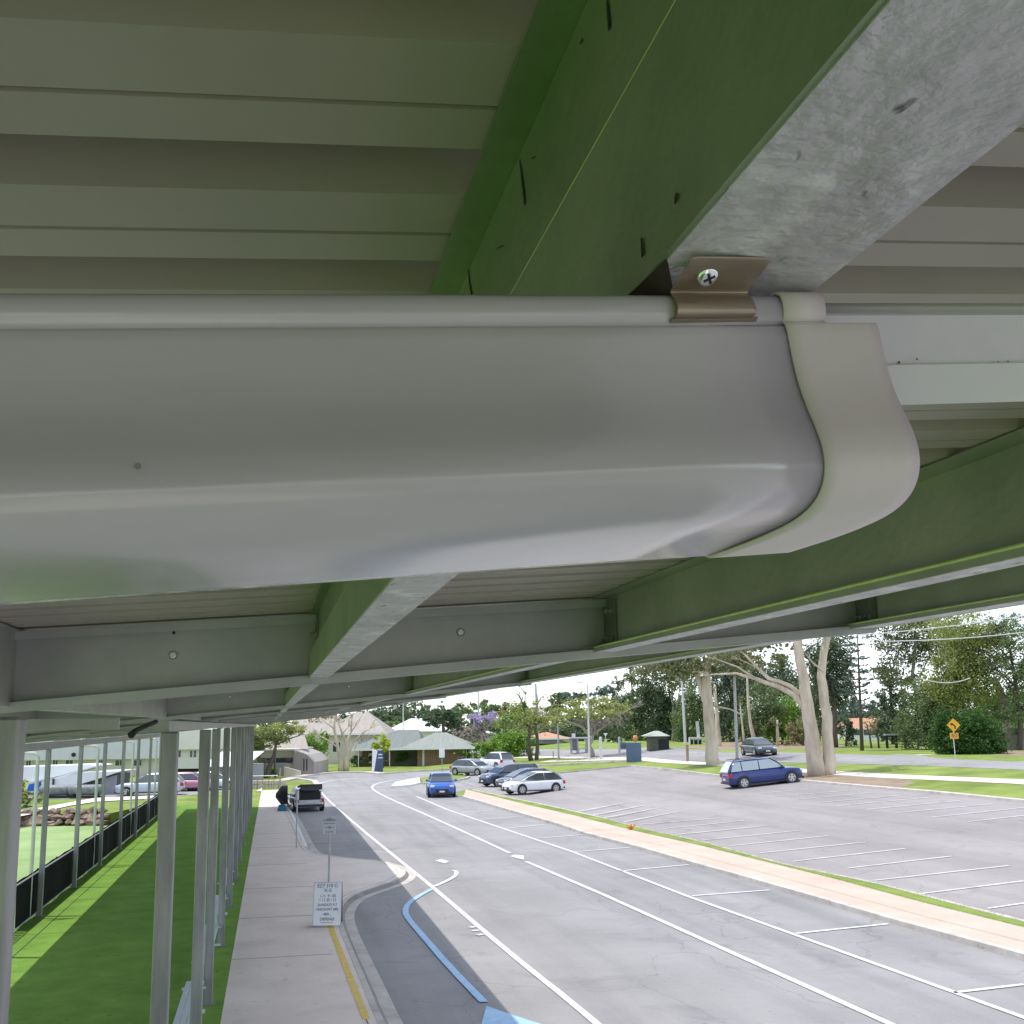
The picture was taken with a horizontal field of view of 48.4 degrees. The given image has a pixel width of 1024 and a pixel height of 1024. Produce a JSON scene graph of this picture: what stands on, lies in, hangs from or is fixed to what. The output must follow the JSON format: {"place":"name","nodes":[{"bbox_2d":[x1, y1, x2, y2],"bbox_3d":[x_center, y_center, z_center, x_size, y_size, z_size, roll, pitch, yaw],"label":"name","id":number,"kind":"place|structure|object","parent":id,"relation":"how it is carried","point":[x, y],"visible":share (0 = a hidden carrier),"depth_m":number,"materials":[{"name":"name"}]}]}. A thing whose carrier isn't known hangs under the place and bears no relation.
{"place":"outdoors","nodes":[
{"label":"outdoors","id":0,"kind":"place"},
{"bbox_2d":[14,826,105,928],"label":"playing field","id":1,"kind":"structure","parent":0,"point":[60,841],"depth_m":50.58,"materials":[{"name":"green plant"}]},
{"bbox_2d":[21,799,146,823],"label":"raised lawn","id":2,"kind":"structure","parent":0,"point":[112,807],"depth_m":65.30,"materials":[{"name":"green plant"}]},
{"bbox_2d":[21,795,155,815],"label":"footpath","id":3,"kind":"structure","parent":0,"point":[92,800],"depth_m":69.98,"materials":[{"name":"concrete"}]},
{"bbox_2d":[22,788,229,798],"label":"road","id":4,"kind":"structure","parent":0,"point":[187,792],"depth_m":85.72,"materials":[{"name":"grey asphalt"}]},
{"bbox_2d":[39,784,76,797],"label":"car","id":5,"kind":"object","parent":4,"relation":"on","point":[57,791],"visible":0.5,"depth_m":82.58,"materials":[{"name":"silver metal"}]},
{"bbox_2d":[68,784,101,798],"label":"car","id":6,"kind":"object","parent":4,"relation":"on","point":[87,790],"visible":0.62,"depth_m":82.11,"materials":[{"name":"silver metal"}]},
{"bbox_2d":[114,773,185,796],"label":"parked car","id":7,"kind":"object","parent":4,"relation":"on","point":[143,783],"visible":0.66,"depth_m":83.95,"materials":[{"name":"silver metal"}]},
{"bbox_2d":[178,772,210,789],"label":"parked car","id":8,"kind":"object","parent":4,"relation":"on","point":[190,779],"visible":0.12,"depth_m":88.97,"materials":[{"name":"pink paint"}]},
{"bbox_2d":[8,804,258,1023],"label":"turf","id":9,"kind":"structure","parent":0,"point":[94,966],"depth_m":26.36,"materials":[{"name":"green plant"}]},
{"bbox_2d":[14,795,157,930],"bbox_3d":[-15.149,12.280,41.766,0.096,1.200,53.000,1,-11,-12],"label":"screen fence","id":10,"kind":"object","parent":9,"relation":"on","point":[58,876],"visible":0.6,"depth_m":35.55,"materials":[{"name":"black"}]},
{"bbox_2d":[173,981,205,1023],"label":"bench","id":11,"kind":"object","parent":9,"relation":"on","point":[183,1011],"visible":0.45,"depth_m":18.28,"materials":[{"name":"white metal"}]},
{"bbox_2d":[0,0,1023,1023],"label":"covered court","id":12,"kind":"object","parent":9,"relation":"on","point":[849,150],"visible":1,"depth_m":0.92,"materials":[{"name":"metal"}]},
{"bbox_2d":[0,256,1023,604],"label":"rain gutter","id":13,"kind":"object","parent":12,"relation":"attached to","point":[706,406],"visible":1,"depth_m":0.41,"materials":[{"name":"grey paint"}]},
{"bbox_2d":[220,788,401,1023],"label":"footpath","id":14,"kind":"structure","parent":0,"point":[297,987],"depth_m":26.45,"materials":[{"name":"concrete"}]},
{"bbox_2d":[312,882,342,927],"bbox_3d":[-4.545,9.683,28.148,0.699,1.041,0.520,0,-10,-3],"label":"frame sign","id":15,"kind":"object","parent":14,"relation":"on","point":[328,903],"visible":1,"depth_m":28.02,"materials":[{"name":"white"}]},
{"bbox_2d":[323,817,335,881],"bbox_3d":[-5.099,9.697,31.759,0.371,2.334,0.076,-1,-10,0],"label":"parking sign","id":16,"kind":"object","parent":14,"relation":"on","point":[329,825],"visible":1,"depth_m":31.87,"materials":[{"name":"white metal"}]},
{"bbox_2d":[327,925,369,1018],"bbox_3d":[-3.542,9.415,23.930,0.136,0.001,9.980,1,-11,-13],"label":"yellow edge marking","id":17,"kind":"object","parent":14,"relation":"on","point":[355,992],"visible":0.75,"depth_m":22.38,"materials":[{"name":"paint"}]},
{"bbox_2d":[276,712,395,763],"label":"beige house","id":18,"kind":"structure","parent":0,"point":[362,725],"depth_m":147.74,"materials":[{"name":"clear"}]},
{"bbox_2d":[21,724,1023,906],"bbox_3d":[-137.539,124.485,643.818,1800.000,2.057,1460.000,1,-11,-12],"label":"ground","id":19,"kind":"structure","parent":0,"point":[1011,790],"depth_m":92.57,"materials":[{"name":"green plant"}]},
{"bbox_2d":[20,806,109,826],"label":"rock wall","id":20,"kind":"structure","parent":19,"relation":"on","point":[67,816],"depth_m":59.59,"materials":[{"name":"brown stone"}]},
{"bbox_2d":[23,763,135,794],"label":"angled canopies","id":21,"kind":"object","parent":19,"relation":"on","point":[63,774],"visible":0.47,"depth_m":87.08,"materials":[{"name":"white metal"}]},
{"bbox_2d":[24,733,159,775],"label":"pale office building","id":22,"kind":"structure","parent":19,"relation":"on","point":[66,755],"depth_m":117.54,"materials":[{"name":"white paint"}]},
{"bbox_2d":[178,728,258,771],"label":"white block","id":23,"kind":"structure","parent":19,"relation":"on","point":[188,758],"depth_m":102.53,"materials":[{"name":"grey paint"}]},
{"bbox_2d":[210,751,263,787],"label":"grey annex","id":24,"kind":"object","parent":19,"relation":"on","point":[258,769],"visible":0.17,"depth_m":98.07,"materials":[{"name":"white metal"}]},
{"bbox_2d":[248,721,307,777],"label":"spreading tree","id":25,"kind":"object","parent":19,"relation":"on","point":[279,737],"visible":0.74,"depth_m":109.41,"materials":[{"name":"green plant"}]},
{"bbox_2d":[255,735,327,776],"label":"timber clad house","id":26,"kind":"structure","parent":19,"relation":"on","point":[297,756],"depth_m":115.14,"materials":[{"name":"grey"}]},
{"bbox_2d":[302,729,331,756],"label":"feathery tree","id":27,"kind":"object","parent":19,"relation":"on","point":[313,743],"visible":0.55,"depth_m":132.99,"materials":[{"name":"green plant"}]},
{"bbox_2d":[304,710,379,770],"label":"bare tree","id":28,"kind":"object","parent":19,"relation":"on","point":[343,764],"visible":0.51,"depth_m":123.05,"materials":[{"name":"beige plant"}]},
{"bbox_2d":[284,804,405,1023],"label":"kerb","id":29,"kind":"structure","parent":19,"relation":"on","point":[371,1000],"depth_m":24.29,"materials":[{"name":"concrete"}]},
{"bbox_2d":[372,749,382,771],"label":"pylon sign","id":30,"kind":"object","parent":19,"relation":"on","point":[377,761],"visible":0.82,"depth_m":117.47,"materials":[{"name":"blue metal"}]},
{"bbox_2d":[347,705,414,725],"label":"distant tree","id":31,"kind":"object","parent":19,"relation":"on","point":[394,715],"visible":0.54,"depth_m":255.02,"materials":[{"name":"green plant"}]},
{"bbox_2d":[371,732,390,767],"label":"ball topiary","id":32,"kind":"object","parent":19,"relation":"on","point":[385,743],"visible":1,"depth_m":130.27,"materials":[{"name":"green plant"}]},
{"bbox_2d":[349,729,474,766],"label":"brick house","id":33,"kind":"structure","parent":19,"relation":"on","point":[419,747],"depth_m":135.06,"materials":[{"name":"grey"}]},
{"bbox_2d":[394,750,416,764],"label":"garage door","id":34,"kind":"structure","parent":33,"relation":"in","point":[412,759],"depth_m":137.32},
{"bbox_2d":[392,718,449,736],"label":"white roofed hall","id":35,"kind":"structure","parent":19,"relation":"on","point":[415,724],"depth_m":198.09,"materials":[{"name":"metal"}]},
{"bbox_2d":[418,704,465,731],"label":"fig tree","id":36,"kind":"object","parent":19,"relation":"on","point":[447,717],"visible":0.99,"depth_m":149.29,"materials":[{"name":"green plant"}]},
{"bbox_2d":[450,723,491,742],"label":"distant tree","id":37,"kind":"object","parent":19,"relation":"on","point":[460,732],"visible":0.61,"depth_m":196.09,"materials":[{"name":"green plant"}]},
{"bbox_2d":[464,710,499,742],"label":"jacaranda","id":38,"kind":"object","parent":19,"relation":"on","point":[483,718],"visible":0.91,"depth_m":147.55,"materials":[{"name":"purple plant"}]},
{"bbox_2d":[467,699,510,730],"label":"distant tree","id":39,"kind":"object","parent":19,"relation":"on","point":[491,707],"visible":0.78,"depth_m":249.87,"materials":[{"name":"green plant"}]},
{"bbox_2d":[453,727,541,759],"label":"lime shrub","id":40,"kind":"object","parent":19,"relation":"on","point":[514,743],"visible":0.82,"depth_m":133.43,"materials":[{"name":"green plant"}]},
{"bbox_2d":[492,686,571,760],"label":"sparse tree","id":41,"kind":"object","parent":19,"relation":"on","point":[526,720],"visible":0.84,"depth_m":122.81,"materials":[{"name":"green plant"}]},
{"bbox_2d":[532,732,568,743],"bbox_3d":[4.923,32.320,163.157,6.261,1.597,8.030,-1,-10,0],"label":"red roof cottage","id":42,"kind":"structure","parent":19,"relation":"on","point":[549,738],"depth_m":159.64,"materials":[{"name":"ceramic"}]},
{"bbox_2d":[546,716,626,742],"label":"distant tree","id":43,"kind":"object","parent":19,"relation":"on","point":[563,731],"visible":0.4,"depth_m":209.26,"materials":[{"name":"green plant"}]},
{"bbox_2d":[531,693,643,757],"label":"poinciana","id":44,"kind":"object","parent":19,"relation":"on","point":[599,708],"visible":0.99,"depth_m":116.75,"materials":[{"name":"green plant"}]},
{"bbox_2d":[593,683,623,705],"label":"woodland tree","id":45,"kind":"object","parent":19,"relation":"on","point":[604,690],"visible":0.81,"depth_m":314.24,"materials":[{"name":"green plant"}]},
{"bbox_2d":[596,692,639,742],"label":"distant tree","id":46,"kind":"object","parent":19,"relation":"on","point":[629,696],"visible":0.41,"depth_m":196.95,"materials":[{"name":"green plant"}]},
{"bbox_2d":[217,687,1023,739],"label":"woodland","id":47,"kind":"object","parent":19,"relation":"on","point":[547,730],"visible":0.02,"depth_m":320.17,"materials":[{"name":"green plant"}]},
{"bbox_2d":[610,667,642,730],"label":"woodland tree","id":48,"kind":"object","parent":19,"relation":"on","point":[626,678],"visible":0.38,"depth_m":279.72,"materials":[{"name":"green plant"}]},
{"bbox_2d":[620,742,641,761],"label":"utility box","id":49,"kind":"object","parent":19,"relation":"on","point":[633,752],"visible":1,"depth_m":102.69,"materials":[{"name":"blue metal"}]},
{"bbox_2d":[613,674,666,740],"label":"woodland tree","id":50,"kind":"object","parent":19,"relation":"on","point":[630,733],"visible":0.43,"depth_m":276.10,"materials":[{"name":"green plant"}]},
{"bbox_2d":[642,731,668,749],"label":"park hut","id":51,"kind":"object","parent":19,"relation":"on","point":[657,740],"visible":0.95,"depth_m":117.55,"materials":[{"name":"grey"}]},
{"bbox_2d":[630,678,681,739],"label":"woodland tree","id":52,"kind":"object","parent":19,"relation":"on","point":[661,704],"visible":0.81,"depth_m":272.69,"materials":[{"name":"green plant"}]},
{"bbox_2d":[633,659,702,740],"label":"woodland tree","id":53,"kind":"object","parent":19,"relation":"on","point":[663,678],"visible":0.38,"depth_m":272.08,"materials":[{"name":"green plant"}]},
{"bbox_2d":[669,675,704,741],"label":"woodland tree","id":54,"kind":"object","parent":19,"relation":"on","point":[693,708],"visible":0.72,"depth_m":252.11,"materials":[{"name":"green plant"}]},
{"bbox_2d":[629,649,765,765],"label":"gum tree","id":55,"kind":"object","parent":19,"relation":"on","point":[677,667],"visible":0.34,"depth_m":89.94,"materials":[{"name":"beige plant"}]},
{"bbox_2d":[692,659,747,724],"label":"woodland tree","id":56,"kind":"object","parent":19,"relation":"on","point":[724,679],"visible":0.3,"depth_m":247.72,"materials":[{"name":"green plant"}]},
{"bbox_2d":[714,673,753,741],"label":"woodland tree","id":57,"kind":"object","parent":19,"relation":"on","point":[728,722],"visible":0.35,"depth_m":244.25,"materials":[{"name":"green plant"}]},
{"bbox_2d":[725,674,791,742],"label":"woodland tree","id":58,"kind":"object","parent":19,"relation":"on","point":[758,716],"visible":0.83,"depth_m":212.80,"materials":[{"name":"green plant"}]},
{"bbox_2d":[726,645,798,741],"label":"woodland tree","id":59,"kind":"object","parent":19,"relation":"on","point":[783,675],"visible":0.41,"depth_m":240.75,"materials":[{"name":"green plant"}]},
{"bbox_2d":[694,637,836,776],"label":"gum tree","id":60,"kind":"object","parent":19,"relation":"on","point":[818,763],"visible":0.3,"depth_m":72.50,"materials":[{"name":"beige plant"}]},
{"bbox_2d":[754,694,801,743],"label":"woodland tree","id":61,"kind":"object","parent":19,"relation":"on","point":[795,713],"visible":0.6,"depth_m":215.36,"materials":[{"name":"green plant"}]},
{"bbox_2d":[781,717,804,745],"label":"woodland tree","id":62,"kind":"object","parent":19,"relation":"on","point":[797,736],"visible":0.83,"depth_m":203.50,"materials":[{"name":"green plant"}]},
{"bbox_2d":[803,635,867,747],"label":"casuarina","id":63,"kind":"object","parent":19,"relation":"on","point":[836,655],"visible":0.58,"depth_m":188.75,"materials":[{"name":"green plant"}]},
{"bbox_2d":[837,712,857,745],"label":"woodland tree","id":64,"kind":"object","parent":19,"relation":"on","point":[848,735],"visible":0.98,"depth_m":194.30,"materials":[{"name":"green plant"}]},
{"bbox_2d":[836,635,879,750],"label":"thin pine","id":65,"kind":"object","parent":19,"relation":"on","point":[859,686],"visible":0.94,"depth_m":169.38,"materials":[{"name":"green plant"}]},
{"bbox_2d":[837,700,879,723],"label":"woodland tree","id":66,"kind":"object","parent":19,"relation":"on","point":[853,710],"visible":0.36,"depth_m":304.87,"materials":[{"name":"green plant"}]},
{"bbox_2d":[863,661,916,743],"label":"conifer","id":67,"kind":"object","parent":19,"relation":"on","point":[887,707],"visible":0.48,"depth_m":203.77,"materials":[{"name":"green plant"}]},
{"bbox_2d":[863,616,964,745],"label":"gum tree","id":68,"kind":"object","parent":19,"relation":"on","point":[917,647],"visible":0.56,"depth_m":189.30,"materials":[{"name":"green plant"}]},
{"bbox_2d":[880,675,988,749],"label":"round tree","id":69,"kind":"object","parent":19,"relation":"on","point":[912,725],"visible":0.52,"depth_m":169.24,"materials":[{"name":"green plant"}]},
{"bbox_2d":[908,611,1016,713],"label":"tall tree","id":70,"kind":"object","parent":19,"relation":"on","point":[951,669],"visible":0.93,"depth_m":164.62,"materials":[{"name":"green plant"}]},
{"bbox_2d":[920,702,1018,754],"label":"hedge bush","id":71,"kind":"object","parent":19,"relation":"on","point":[978,731],"visible":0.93,"depth_m":146.55,"materials":[{"name":"green plant"}]},
{"bbox_2d":[956,645,1018,748],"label":"gum tree","id":72,"kind":"object","parent":19,"relation":"on","point":[1002,694],"visible":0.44,"depth_m":164.22,"materials":[{"name":"green plant"}]},
{"bbox_2d":[972,611,1023,749],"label":"dark branched tree","id":73,"kind":"object","parent":19,"relation":"on","point":[1009,708],"visible":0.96,"depth_m":161.26,"materials":[{"name":"green plant"}]},
{"bbox_2d":[214,605,1023,728],"label":"sky","id":74,"kind":"structure","parent":0,"point":[508,694],"materials":[{"name":"white"}]},
{"bbox_2d":[288,767,1023,1023],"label":"road","id":75,"kind":"structure","parent":0,"point":[601,959],"depth_m":26.24,"materials":[{"name":"grey asphalt"}]},
{"bbox_2d":[275,784,323,811],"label":"parked car","id":76,"kind":"object","parent":75,"relation":"on","point":[310,795],"visible":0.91,"depth_m":66.33,"materials":[{"name":"silver metal"}]},
{"bbox_2d":[278,771,388,780],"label":"kerb","id":77,"kind":"structure","parent":75,"relation":"on","point":[291,778],"depth_m":113.89,"materials":[{"name":"concrete"}]},
{"bbox_2d":[290,807,415,1023],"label":"kerb channel","id":78,"kind":"object","parent":75,"relation":"on","point":[391,1014],"visible":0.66,"depth_m":25.34,"materials":[{"name":"concrete"}]},
{"bbox_2d":[299,827,408,1023],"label":"kerb face","id":79,"kind":"object","parent":78,"relation":"on","point":[351,900],"visible":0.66,"depth_m":31.36},
{"bbox_2d":[426,772,456,796],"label":"parked car","id":80,"kind":"object","parent":75,"relation":"on","point":[440,783],"visible":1,"depth_m":77.21,"materials":[{"name":"blue paint"}]},
{"bbox_2d":[403,888,486,1001],"bbox_3d":[-1.960,10.153,27.580,1.155,0.001,14.535,1,-11,-8],"label":"disabled bay marking","id":81,"kind":"object","parent":75,"relation":"on","point":[466,983],"visible":1,"depth_m":24.93,"materials":[{"name":"blue paint"}]},
{"bbox_2d":[449,759,493,775],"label":"parked car","id":82,"kind":"object","parent":75,"relation":"on","point":[476,767],"visible":0.9,"depth_m":106.62,"materials":[{"name":"silver metal"}]},
{"bbox_2d":[480,752,514,766],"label":"parked car","id":83,"kind":"object","parent":75,"relation":"on","point":[494,759],"visible":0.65,"depth_m":112.54,"materials":[{"name":"white paint"}]},
{"bbox_2d":[482,1006,539,1023],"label":"blue bay marking","id":84,"kind":"object","parent":75,"relation":"on","point":[493,1016],"visible":1,"depth_m":19.39,"materials":[{"name":"paint"}]},
{"bbox_2d":[297,760,1023,802],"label":"kerb","id":85,"kind":"structure","parent":75,"relation":"on","point":[888,788],"depth_m":65.54,"materials":[{"name":"concrete"}]},
{"bbox_2d":[320,778,1023,1023],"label":"lane marking","id":86,"kind":"object","parent":75,"relation":"on","point":[577,1007],"visible":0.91,"depth_m":26.02,"materials":[{"name":"white paint"}]},
{"bbox_2d":[461,795,1023,959],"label":"kerb","id":87,"kind":"structure","parent":75,"relation":"on","point":[996,948],"depth_m":31.69,"materials":[{"name":"concrete"}]},
{"bbox_2d":[471,810,1023,992],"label":"parking marking","id":88,"kind":"object","parent":75,"relation":"on","point":[817,930],"visible":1,"depth_m":27.29,"materials":[{"name":"white paint"}]},
{"bbox_2d":[464,789,1023,950],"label":"footpath","id":89,"kind":"structure","parent":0,"point":[968,925],"depth_m":34.18,"materials":[{"name":"beige concrete"}]},
{"bbox_2d":[470,748,1023,769],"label":"road","id":90,"kind":"structure","parent":0,"point":[788,757],"depth_m":95.86,"materials":[{"name":"grey asphalt"}]},
{"bbox_2d":[733,656,738,759],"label":"street lamp","id":91,"kind":"object","parent":90,"relation":"on","point":[735,721],"visible":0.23,"depth_m":91.20,"materials":[{"name":"grey metal"}]},
{"bbox_2d":[740,738,776,755],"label":"passing car","id":92,"kind":"object","parent":90,"relation":"on","point":[755,746],"visible":0.99,"depth_m":94.36,"materials":[{"name":"grey paint"}]},
{"bbox_2d":[470,790,1023,926],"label":"grass verge","id":93,"kind":"object","parent":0,"point":[929,900],"depth_m":35.51,"materials":[{"name":"green plant"}]},
{"bbox_2d":[471,789,1023,921],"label":"kerb","id":94,"kind":"structure","parent":93,"relation":"on","point":[962,905],"depth_m":35.84,"materials":[{"name":"concrete"}]},
{"bbox_2d":[473,767,1023,918],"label":"car park","id":95,"kind":"structure","parent":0,"point":[960,840],"depth_m":48.38,"materials":[{"name":"grey asphalt"}]},
{"bbox_2d":[478,763,537,786],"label":"parked car","id":96,"kind":"object","parent":95,"relation":"on","point":[494,774],"visible":0.52,"depth_m":89.13,"materials":[{"name":"blue paint"}]},
{"bbox_2d":[496,768,548,788],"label":"parked car","id":97,"kind":"object","parent":95,"relation":"on","point":[512,775],"visible":0.33,"depth_m":84.81,"materials":[{"name":"grey paint"}]},
{"bbox_2d":[501,771,564,794],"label":"parked car","id":98,"kind":"object","parent":95,"relation":"on","point":[523,784],"visible":0.99,"depth_m":79.15,"materials":[{"name":"white paint"}]},
{"bbox_2d":[719,755,803,788],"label":"parked car","id":99,"kind":"object","parent":95,"relation":"on","point":[748,772],"visible":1,"depth_m":68.42,"materials":[{"name":"blue paint"}]},
{"bbox_2d":[577,789,1023,908],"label":"bay marking","id":100,"kind":"object","parent":95,"relation":"on","point":[853,843],"visible":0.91,"depth_m":45.06,"materials":[{"name":"paint"}]},
{"bbox_2d":[473,754,1023,783],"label":"footpath","id":101,"kind":"structure","parent":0,"point":[972,779],"depth_m":68.63,"materials":[{"name":"concrete"}]},
{"bbox_2d":[670,741,848,749],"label":"bare ground","id":102,"kind":"structure","parent":0,"point":[728,745],"depth_m":196.80,"materials":[{"name":"brown soil"}]},
{"bbox_2d":[711,680,722,745],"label":"bare trunk tree","id":103,"kind":"object","parent":102,"relation":"on","point":[718,732],"visible":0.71,"depth_m":208.55,"materials":[{"name":"beige plant"}]},
{"bbox_2d":[798,773,913,787],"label":"bare ground","id":104,"kind":"structure","parent":0,"point":[891,782],"depth_m":65.75,"materials":[{"name":"brown soil"}]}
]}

